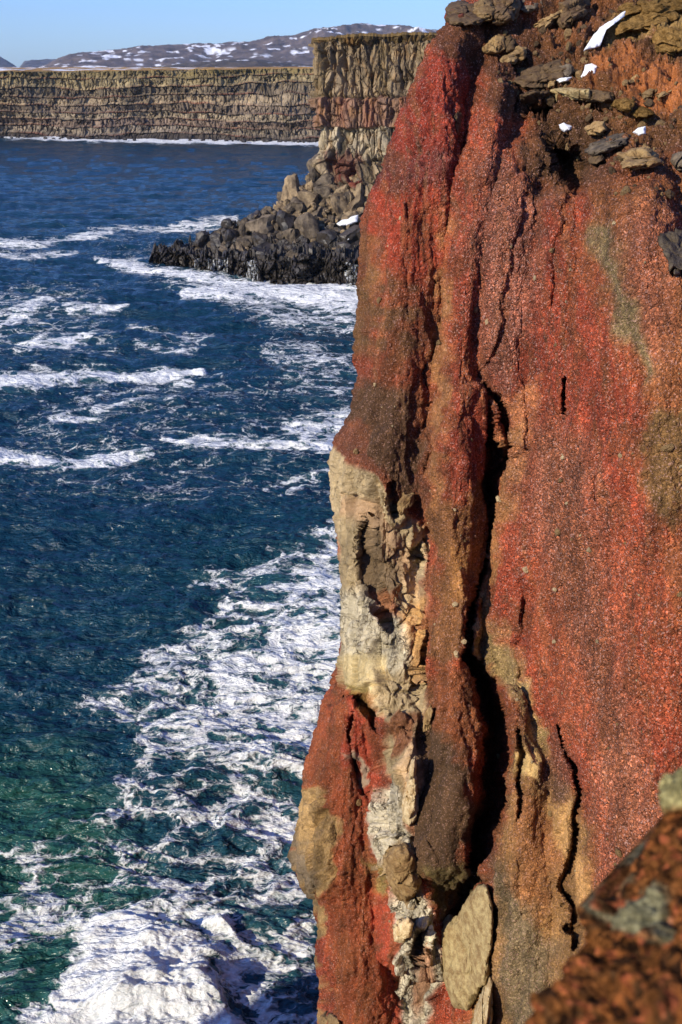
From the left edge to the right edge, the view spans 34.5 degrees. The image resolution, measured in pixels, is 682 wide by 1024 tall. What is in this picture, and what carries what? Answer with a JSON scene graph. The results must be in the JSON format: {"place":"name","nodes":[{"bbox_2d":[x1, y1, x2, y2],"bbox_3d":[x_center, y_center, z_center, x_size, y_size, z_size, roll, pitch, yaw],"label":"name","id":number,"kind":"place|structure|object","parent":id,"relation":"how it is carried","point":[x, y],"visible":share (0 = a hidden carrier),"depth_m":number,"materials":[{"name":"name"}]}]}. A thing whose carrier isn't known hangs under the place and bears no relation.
{"place":"outdoors","nodes":[
{"label":"outdoors","id":0,"kind":"place"},
{"bbox_2d":[0,57,55,67],"bbox_3d":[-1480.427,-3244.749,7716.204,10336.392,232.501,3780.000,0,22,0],"label":"distant hill","id":1,"kind":"structure","parent":0,"point":[28,63],"depth_m":7296.26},
{"bbox_2d":[0,68,321,141],"bbox_3d":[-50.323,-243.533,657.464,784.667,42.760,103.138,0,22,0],"label":"cliff","id":2,"kind":"structure","parent":0,"point":[254,105],"depth_m":659.90,"materials":[{"name":"stone"}]},
{"bbox_2d":[0,66,312,71],"bbox_3d":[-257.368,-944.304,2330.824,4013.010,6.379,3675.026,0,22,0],"label":"plateau","id":3,"kind":"structure","parent":2,"relation":"on","point":[55,69],"depth_m":930.01,"materials":[{"name":"brown plant"}]},
{"bbox_2d":[0,136,357,1023],"bbox_3d":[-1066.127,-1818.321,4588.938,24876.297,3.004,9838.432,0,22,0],"label":"sea","id":4,"kind":"structure","parent":0,"point":[170,600],"depth_m":96.44,"materials":[{"name":"liquid"}]},
{"bbox_2d":[48,909,246,1023],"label":"breaking foam","id":5,"kind":"object","parent":4,"relation":"on","point":[134,967],"visible":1,"depth_m":50.25,"materials":[{"name":"liquid"}]},
{"bbox_2d":[0,0,456,66],"label":"sky","id":6,"kind":"structure","parent":0,"point":[29,29],"materials":[{"name":"blue"}]},
{"bbox_2d":[154,58,312,66],"bbox_3d":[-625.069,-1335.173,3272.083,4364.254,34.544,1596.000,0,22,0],"label":"hills","id":7,"kind":"structure","parent":0,"point":[238,62],"depth_m":3144.94,"materials":[{"name":"stone"}]},
{"bbox_2d":[38,23,436,67],"bbox_3d":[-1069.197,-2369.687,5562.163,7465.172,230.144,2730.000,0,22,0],"label":"hills","id":8,"kind":"structure","parent":0,"point":[296,48],"depth_m":5339.72,"materials":[{"name":"stone"}]},
{"bbox_2d":[149,230,359,285],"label":"rock spit","id":9,"kind":"structure","parent":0,"point":[321,264],"depth_m":221.24,"materials":[{"name":"stone"}]},
{"bbox_2d":[192,187,340,264],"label":"talus bank","id":10,"kind":"structure","parent":0,"point":[207,242],"depth_m":236.31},
{"bbox_2d":[195,231,208,247],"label":"boulder","id":11,"kind":"object","parent":10,"relation":"on","point":[201,238],"visible":1,"depth_m":235.31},
{"bbox_2d":[209,233,222,247],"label":"boulder","id":12,"kind":"object","parent":10,"relation":"on","point":[216,239],"visible":0.73,"depth_m":233.29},
{"bbox_2d":[219,243,227,253],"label":"boulder","id":13,"kind":"object","parent":10,"relation":"on","point":[223,247],"visible":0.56,"depth_m":230.86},
{"bbox_2d":[220,227,227,237],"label":"boulder","id":14,"kind":"object","parent":10,"relation":"on","point":[223,230],"visible":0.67,"depth_m":233.39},
{"bbox_2d":[221,218,232,228],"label":"boulder","id":15,"kind":"object","parent":10,"relation":"on","point":[227,223],"visible":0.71,"depth_m":234.09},
{"bbox_2d":[223,229,238,242],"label":"boulder","id":16,"kind":"object","parent":10,"relation":"on","point":[230,235],"visible":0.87,"depth_m":231.67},
{"bbox_2d":[236,242,247,253],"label":"boulder","id":17,"kind":"object","parent":10,"relation":"on","point":[240,248],"visible":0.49,"depth_m":229.10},
{"bbox_2d":[236,235,251,247],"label":"boulder","id":18,"kind":"object","parent":10,"relation":"on","point":[245,241],"visible":0.88,"depth_m":228.90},
{"bbox_2d":[238,217,249,236],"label":"boulder","id":19,"kind":"object","parent":10,"relation":"on","point":[243,230],"visible":0.69,"depth_m":230.73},
{"bbox_2d":[251,210,261,218],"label":"boulder","id":20,"kind":"object","parent":10,"relation":"on","point":[258,212],"visible":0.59,"depth_m":232.44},
{"bbox_2d":[251,230,267,246],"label":"boulder","id":21,"kind":"object","parent":10,"relation":"on","point":[257,238],"visible":0.62,"depth_m":227.38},
{"bbox_2d":[245,214,276,233],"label":"boulder","id":22,"kind":"object","parent":10,"relation":"on","point":[262,224],"visible":0.67,"depth_m":228.64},
{"bbox_2d":[251,241,271,260],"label":"boulder","id":23,"kind":"object","parent":10,"relation":"on","point":[260,252],"visible":0.44,"depth_m":223.56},
{"bbox_2d":[261,206,273,214],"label":"boulder","id":24,"kind":"object","parent":10,"relation":"on","point":[269,209],"visible":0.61,"depth_m":231.40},
{"bbox_2d":[273,223,279,230],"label":"boulder","id":25,"kind":"object","parent":10,"relation":"on","point":[276,226],"visible":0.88,"depth_m":229.22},
{"bbox_2d":[276,230,283,239],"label":"boulder","id":26,"kind":"object","parent":10,"relation":"on","point":[279,235],"visible":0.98,"depth_m":227.59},
{"bbox_2d":[276,201,284,208],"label":"boulder","id":27,"kind":"object","parent":10,"relation":"on","point":[280,204],"visible":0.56,"depth_m":231.62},
{"bbox_2d":[276,210,295,230],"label":"boulder","id":28,"kind":"object","parent":10,"relation":"on","point":[285,220],"visible":0.75,"depth_m":227.02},
{"bbox_2d":[284,203,293,214],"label":"boulder","id":29,"kind":"object","parent":10,"relation":"on","point":[288,206],"visible":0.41,"depth_m":230.38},
{"bbox_2d":[281,173,300,200],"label":"boulder","id":30,"kind":"object","parent":10,"relation":"on","point":[290,190],"visible":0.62,"depth_m":231.62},
{"bbox_2d":[277,191,281,200],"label":"boulder","id":31,"kind":"object","parent":30,"relation":"on","point":[279,194],"visible":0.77,"depth_m":233.91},
{"bbox_2d":[281,228,300,243],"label":"boulder","id":32,"kind":"object","parent":10,"relation":"on","point":[291,235],"visible":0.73,"depth_m":225.42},
{"bbox_2d":[285,246,297,264],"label":"boulder","id":33,"kind":"object","parent":10,"relation":"on","point":[290,253],"visible":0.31,"depth_m":219.87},
{"bbox_2d":[290,196,305,213],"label":"boulder","id":34,"kind":"object","parent":10,"relation":"on","point":[296,203],"visible":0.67,"depth_m":228.98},
{"bbox_2d":[294,212,319,240],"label":"boulder","id":35,"kind":"object","parent":10,"relation":"on","point":[306,225],"visible":0.6,"depth_m":222.89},
{"bbox_2d":[297,189,319,209],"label":"boulder","id":36,"kind":"object","parent":10,"relation":"on","point":[307,198],"visible":0.79,"depth_m":228.90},
{"bbox_2d":[307,180,313,190],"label":"boulder","id":37,"kind":"object","parent":10,"relation":"on","point":[310,183],"visible":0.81,"depth_m":232.17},
{"bbox_2d":[309,167,316,182],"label":"boulder","id":38,"kind":"object","parent":10,"relation":"on","point":[312,173],"visible":0.7,"depth_m":232.11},
{"bbox_2d":[308,241,324,254],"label":"boulder","id":39,"kind":"object","parent":10,"relation":"on","point":[310,246],"visible":0.11,"depth_m":220.44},
{"bbox_2d":[311,206,323,217],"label":"boulder","id":40,"kind":"object","parent":10,"relation":"on","point":[318,212],"visible":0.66,"depth_m":227.66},
{"bbox_2d":[313,186,330,201],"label":"boulder","id":41,"kind":"object","parent":10,"relation":"on","point":[323,192],"visible":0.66,"depth_m":229.37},
{"bbox_2d":[318,199,325,207],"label":"boulder","id":42,"kind":"object","parent":10,"relation":"on","point":[322,203],"visible":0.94,"depth_m":228.49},
{"bbox_2d":[313,173,333,186],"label":"boulder","id":43,"kind":"object","parent":10,"relation":"on","point":[325,180],"visible":0.66,"depth_m":230.68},
{"bbox_2d":[316,229,337,248],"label":"boulder","id":44,"kind":"object","parent":10,"relation":"on","point":[325,238],"visible":0.59,"depth_m":220.54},
{"bbox_2d":[327,184,337,191],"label":"boulder","id":45,"kind":"object","parent":10,"relation":"on","point":[333,188],"visible":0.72,"depth_m":229.67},
{"bbox_2d":[329,223,336,228],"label":"boulder","id":46,"kind":"object","parent":10,"relation":"on","point":[332,225],"visible":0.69,"depth_m":224.56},
{"bbox_2d":[330,193,348,216],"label":"boulder","id":47,"kind":"object","parent":10,"relation":"on","point":[339,203],"visible":0.73,"depth_m":225.95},
{"bbox_2d":[334,184,347,192],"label":"boulder","id":48,"kind":"object","parent":10,"relation":"on","point":[343,189],"visible":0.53,"depth_m":228.46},
{"bbox_2d":[335,241,356,270],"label":"boulder","id":49,"kind":"object","parent":10,"relation":"on","point":[347,245],"visible":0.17,"depth_m":214.64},
{"bbox_2d":[336,215,357,225],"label":"snow patch","id":50,"kind":"object","parent":10,"relation":"on","point":[350,220],"visible":1,"depth_m":221.89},
{"bbox_2d":[343,191,353,201],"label":"boulder","id":51,"kind":"object","parent":10,"relation":"on","point":[347,194],"visible":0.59,"depth_m":226.76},
{"bbox_2d":[338,225,359,244],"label":"boulder","id":52,"kind":"object","parent":10,"relation":"on","point":[350,233],"visible":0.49,"depth_m":219.61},
{"bbox_2d":[341,211,360,225],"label":"boulder","id":53,"kind":"object","parent":10,"relation":"on","point":[348,215],"visible":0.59,"depth_m":223.26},
{"bbox_2d":[345,183,366,211],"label":"boulder","id":54,"kind":"object","parent":10,"relation":"on","point":[357,201],"visible":0.65,"depth_m":225.56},
{"bbox_2d":[300,34,435,216],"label":"cliff","id":55,"kind":"structure","parent":0,"point":[358,95],"depth_m":226.78,"materials":[{"name":"stone"}]},
{"bbox_2d":[306,153,319,170],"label":"boulder","id":56,"kind":"object","parent":55,"relation":"on","point":[309,163],"visible":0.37,"depth_m":234.92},
{"bbox_2d":[311,32,436,39],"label":"clifftop grass","id":57,"kind":"structure","parent":55,"relation":"on","point":[392,34],"depth_m":223.25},
{"bbox_2d":[287,0,681,1023],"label":"cliff","id":58,"kind":"structure","parent":0,"point":[487,186],"depth_m":27.56,"materials":[{"name":"stone"}]},
{"bbox_2d":[318,1011,339,1023],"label":"boulder","id":59,"kind":"object","parent":58,"relation":"on","point":[331,1018],"visible":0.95,"depth_m":33.22,"materials":[{"name":"stone"}]},
{"bbox_2d":[356,799,361,805],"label":"stone","id":60,"kind":"object","parent":58,"relation":"on","point":[358,802],"visible":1,"depth_m":30.66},
{"bbox_2d":[383,842,421,901],"bbox_3d":[1.621,9.547,28.974,1.000,2.387,1.400,0,22,0],"label":"boulder","id":61,"kind":"object","parent":58,"relation":"on","point":[403,877],"visible":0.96,"depth_m":28.40,"materials":[{"name":"stone"}]},
{"bbox_2d":[392,917,413,942],"bbox_3d":[1.645,11.091,29.159,0.511,1.701,1.263,0,22,0],"label":"boulder","id":62,"kind":"object","parent":58,"relation":"on","point":[402,928],"visible":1,"depth_m":28.62,"materials":[{"name":"stone"}]},
{"bbox_2d":[397,492,414,515],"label":"boulder","id":63,"kind":"object","parent":58,"relation":"on","point":[405,502],"visible":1,"depth_m":28.95,"materials":[{"name":"stone"}]},
{"bbox_2d":[401,756,418,825],"bbox_3d":[1.812,7.253,28.466,0.465,2.146,1.048,0,22,0],"label":"boulder","id":64,"kind":"object","parent":58,"relation":"on","point":[410,805],"visible":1,"depth_m":28.11,"materials":[{"name":"stone"}]},
{"bbox_2d":[423,705,433,731],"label":"boulder","id":65,"kind":"object","parent":58,"relation":"on","point":[427,718],"visible":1,"depth_m":28.55,"materials":[{"name":"stone"}]},
{"bbox_2d":[453,112,465,134],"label":"boulder","id":66,"kind":"object","parent":58,"relation":"on","point":[457,117],"visible":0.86,"depth_m":29.04,"materials":[{"name":"brown stone"}]},
{"bbox_2d":[445,0,483,25],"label":"boulder","id":67,"kind":"object","parent":58,"relation":"on","point":[466,8],"visible":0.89,"depth_m":30.12,"materials":[{"name":"brown stone"}]},
{"bbox_2d":[441,884,493,1010],"bbox_3d":[3.289,11.292,28.817,0.721,5.139,3.043,-8,24,-20],"label":"rock slab","id":68,"kind":"object","parent":58,"relation":"on","point":[467,939],"visible":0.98,"depth_m":28.24,"materials":[{"name":"grey stone"}]},
{"bbox_2d":[472,970,493,1023],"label":"rock slab","id":69,"kind":"object","parent":58,"relation":"on","point":[483,1012],"visible":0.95,"depth_m":27.49,"materials":[{"name":"stone"}]},
{"bbox_2d":[473,0,495,21],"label":"boulder","id":70,"kind":"object","parent":58,"relation":"on","point":[485,10],"visible":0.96,"depth_m":29.65,"materials":[{"name":"stone"}]},
{"bbox_2d":[482,34,505,54],"bbox_3d":[4.162,-12.767,30.003,0.666,0.542,1.078,0,22,0],"label":"boulder","id":71,"kind":"object","parent":58,"relation":"on","point":[495,44],"visible":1,"depth_m":29.71,"materials":[{"name":"stone"}]},
{"bbox_2d":[492,0,520,25],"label":"boulder","id":72,"kind":"object","parent":58,"relation":"on","point":[506,12],"visible":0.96,"depth_m":29.66,"materials":[{"name":"brown stone"}]},
{"bbox_2d":[505,35,516,52],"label":"boulder","id":73,"kind":"object","parent":58,"relation":"on","point":[510,43],"visible":0.92,"depth_m":29.72,"materials":[{"name":"brown stone"}]},
{"bbox_2d":[500,45,526,64],"bbox_3d":[4.664,-12.335,29.662,0.787,0.491,1.178,0,22,0],"label":"boulder","id":74,"kind":"object","parent":58,"relation":"on","point":[517,55],"visible":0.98,"depth_m":29.36,"materials":[{"name":"stone"}]},
{"bbox_2d":[520,0,543,13],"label":"boulder","id":75,"kind":"object","parent":58,"relation":"on","point":[527,9],"visible":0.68,"depth_m":30.19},
{"bbox_2d":[519,90,553,110],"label":"ledge block","id":76,"kind":"structure","parent":58,"relation":"on","point":[529,97],"depth_m":28.57,"materials":[{"name":"brown stone"}]},
{"bbox_2d":[513,59,566,89],"bbox_3d":[5.289,-11.582,29.039,1.480,0.817,1.413,0,22,0],"label":"rock slab","id":77,"kind":"object","parent":58,"relation":"on","point":[541,75],"visible":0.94,"depth_m":28.80,"materials":[{"name":"brown stone"}]},
{"bbox_2d":[538,26,546,34],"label":"stone","id":78,"kind":"object","parent":58,"relation":"on","point":[542,30],"visible":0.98,"depth_m":29.90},
{"bbox_2d":[533,10,562,27],"bbox_3d":[5.786,-13.620,30.322,1.078,0.610,0.802,-13,25,-28],"label":"boulder","id":79,"kind":"object","parent":58,"relation":"on","point":[547,21],"visible":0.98,"depth_m":30.10,"materials":[{"name":"stone"}]},
{"bbox_2d":[545,96,555,106],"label":"stone","id":80,"kind":"object","parent":58,"relation":"on","point":[550,101],"visible":0.94,"depth_m":28.61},
{"bbox_2d":[547,80,555,87],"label":"boulder","id":81,"kind":"object","parent":58,"relation":"on","point":[551,84],"visible":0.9,"depth_m":28.57,"materials":[{"name":"stone"}]},
{"bbox_2d":[557,77,571,82],"bbox_3d":[5.779,-11.184,28.420,0.412,0.145,0.322,0,22,0],"label":"snow patch","id":82,"kind":"object","parent":58,"relation":"on","point":[565,79],"visible":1,"depth_m":28.32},
{"bbox_2d":[559,123,571,131],"bbox_3d":[5.629,-9.633,27.512,0.317,0.228,0.407,0,22,0],"label":"snow patch","id":83,"kind":"object","parent":58,"relation":"on","point":[564,127],"visible":1,"depth_m":27.39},
{"bbox_2d":[559,64,574,76],"bbox_3d":[5.964,-11.625,28.940,0.516,0.438,1.079,0,22,0],"label":"rock slab","id":84,"kind":"object","parent":58,"relation":"on","point":[569,71],"visible":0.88,"depth_m":28.64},
{"bbox_2d":[564,28,571,40],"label":"stone","id":85,"kind":"object","parent":58,"relation":"on","point":[567,33],"visible":1,"depth_m":29.68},
{"bbox_2d":[566,41,571,50],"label":"stone","id":86,"kind":"object","parent":58,"relation":"on","point":[568,45],"visible":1,"depth_m":29.05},
{"bbox_2d":[550,87,590,101],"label":"ledge block","id":87,"kind":"structure","parent":58,"relation":"on","point":[579,94],"depth_m":27.67,"materials":[{"name":"grey stone"}]},
{"bbox_2d":[556,0,591,29],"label":"boulder","id":88,"kind":"object","parent":58,"relation":"on","point":[573,11],"visible":1,"depth_m":29.82,"materials":[{"name":"brown stone"}]},
{"bbox_2d":[575,70,582,80],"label":"stone","id":89,"kind":"object","parent":58,"relation":"on","point":[578,73],"visible":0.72,"depth_m":28.61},
{"bbox_2d":[585,113,591,121],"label":"stone","id":90,"kind":"object","parent":58,"relation":"on","point":[588,117],"visible":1,"depth_m":27.35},
{"bbox_2d":[581,63,596,77],"bbox_3d":[6.384,-11.328,28.275,0.406,0.417,0.694,7,23,17],"label":"snow patch","id":91,"kind":"object","parent":58,"relation":"on","point":[590,67],"visible":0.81,"depth_m":28.14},
{"bbox_2d":[584,121,606,135],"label":"boulder","id":92,"kind":"object","parent":58,"relation":"on","point":[596,128],"visible":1,"depth_m":26.71,"materials":[{"name":"stone"}]},
{"bbox_2d":[588,154,604,163],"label":"boulder","id":93,"kind":"object","parent":58,"relation":"on","point":[597,159],"visible":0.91,"depth_m":25.64,"materials":[{"name":"brown stone"}]},
{"bbox_2d":[586,89,613,103],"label":"ledge block","id":94,"kind":"structure","parent":58,"relation":"on","point":[602,97],"depth_m":27.11,"materials":[{"name":"brown stone"}]},
{"bbox_2d":[584,11,625,50],"bbox_3d":[7.054,-12.832,29.258,0.423,1.045,1.888,19,29,38],"label":"snow patch","id":95,"kind":"object","parent":58,"relation":"on","point":[596,39],"visible":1,"depth_m":29.01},
{"bbox_2d":[584,133,630,156],"bbox_3d":[6.334,-8.733,26.084,1.066,0.516,1.486,0,22,0],"label":"boulder","id":96,"kind":"object","parent":58,"relation":"on","point":[601,146],"visible":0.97,"depth_m":25.68,"materials":[{"name":"stone"}]},
{"bbox_2d":[609,166,615,174],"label":"stone","id":97,"kind":"object","parent":58,"relation":"on","point":[612,170],"visible":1,"depth_m":24.58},
{"bbox_2d":[615,848,621,856],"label":"stone","id":98,"kind":"object","parent":58,"relation":"on","point":[618,852],"visible":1,"depth_m":22.81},
{"bbox_2d":[610,98,634,112],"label":"ledge block","id":99,"kind":"structure","parent":58,"relation":"on","point":[626,105],"depth_m":26.53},
{"bbox_2d":[620,186,630,195],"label":"stone","id":100,"kind":"object","parent":58,"relation":"on","point":[625,189],"visible":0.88,"depth_m":23.78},
{"bbox_2d":[616,147,662,169],"bbox_3d":[6.646,-7.894,24.481,1.019,0.464,1.736,0,22,0],"label":"boulder","id":101,"kind":"object","parent":58,"relation":"on","point":[637,158],"visible":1,"depth_m":24.18,"materials":[{"name":"stone"}]},
{"bbox_2d":[633,126,645,135],"bbox_3d":[7.077,-9.013,25.981,0.315,0.211,0.497,0,22,0],"label":"snow patch","id":102,"kind":"object","parent":58,"relation":"on","point":[640,131],"visible":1,"depth_m":25.87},
{"bbox_2d":[637,121,645,127],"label":"stone","id":103,"kind":"object","parent":58,"relation":"on","point":[642,123],"visible":0.62,"depth_m":26.49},
{"bbox_2d":[632,106,654,118],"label":"ledge block","id":104,"kind":"structure","parent":58,"relation":"on","point":[642,112],"depth_m":26.27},
{"bbox_2d":[616,0,675,15],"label":"moss hummock","id":105,"kind":"object","parent":58,"relation":"on","point":[643,7],"visible":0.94,"depth_m":29.39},
{"bbox_2d":[641,88,654,99],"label":"boulder","id":106,"kind":"object","parent":58,"relation":"on","point":[649,92],"visible":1,"depth_m":26.89,"materials":[{"name":"stone"}]},
{"bbox_2d":[615,10,681,34],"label":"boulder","id":107,"kind":"object","parent":58,"relation":"on","point":[639,22],"visible":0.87,"depth_m":29.03,"materials":[{"name":"stone"}]},
{"bbox_2d":[643,99,653,106],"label":"stone","id":108,"kind":"object","parent":58,"relation":"on","point":[649,102],"visible":1,"depth_m":26.61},
{"bbox_2d":[655,120,664,125],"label":"stone","id":109,"kind":"object","parent":58,"relation":"on","point":[661,122],"visible":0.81,"depth_m":25.82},
{"bbox_2d":[655,90,671,98],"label":"boulder","id":110,"kind":"object","parent":58,"relation":"on","point":[661,94],"visible":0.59,"depth_m":26.53,"materials":[{"name":"stone"}]},
{"bbox_2d":[652,26,681,54],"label":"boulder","id":111,"kind":"object","parent":58,"relation":"on","point":[663,37],"visible":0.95,"depth_m":28.03,"materials":[{"name":"stone"}]},
{"bbox_2d":[663,443,674,451],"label":"stone","id":112,"kind":"object","parent":58,"relation":"on","point":[669,447],"visible":1,"depth_m":22.08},
{"bbox_2d":[664,189,674,198],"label":"stone","id":113,"kind":"object","parent":58,"relation":"on","point":[669,193],"visible":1,"depth_m":23.54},
{"bbox_2d":[658,228,681,274],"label":"boulder","id":114,"kind":"object","parent":58,"relation":"on","point":[670,243],"visible":0.98,"depth_m":22.49,"materials":[{"name":"stone"}]},
{"bbox_2d":[669,0,681,12],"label":"moss hummock","id":115,"kind":"object","parent":58,"relation":"on","point":[677,7],"visible":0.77,"depth_m":29.41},
{"bbox_2d":[670,151,681,169],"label":"boulder","id":116,"kind":"object","parent":58,"relation":"on","point":[676,160],"visible":1,"depth_m":24.44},
{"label":"headland","id":117,"kind":"structure","parent":0,"visible":0},
{"bbox_2d":[524,768,681,1023],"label":"rock outcrop","id":118,"kind":"object","parent":117,"relation":"on","point":[623,965],"visible":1,"depth_m":2.57,"materials":[{"name":"stone"}]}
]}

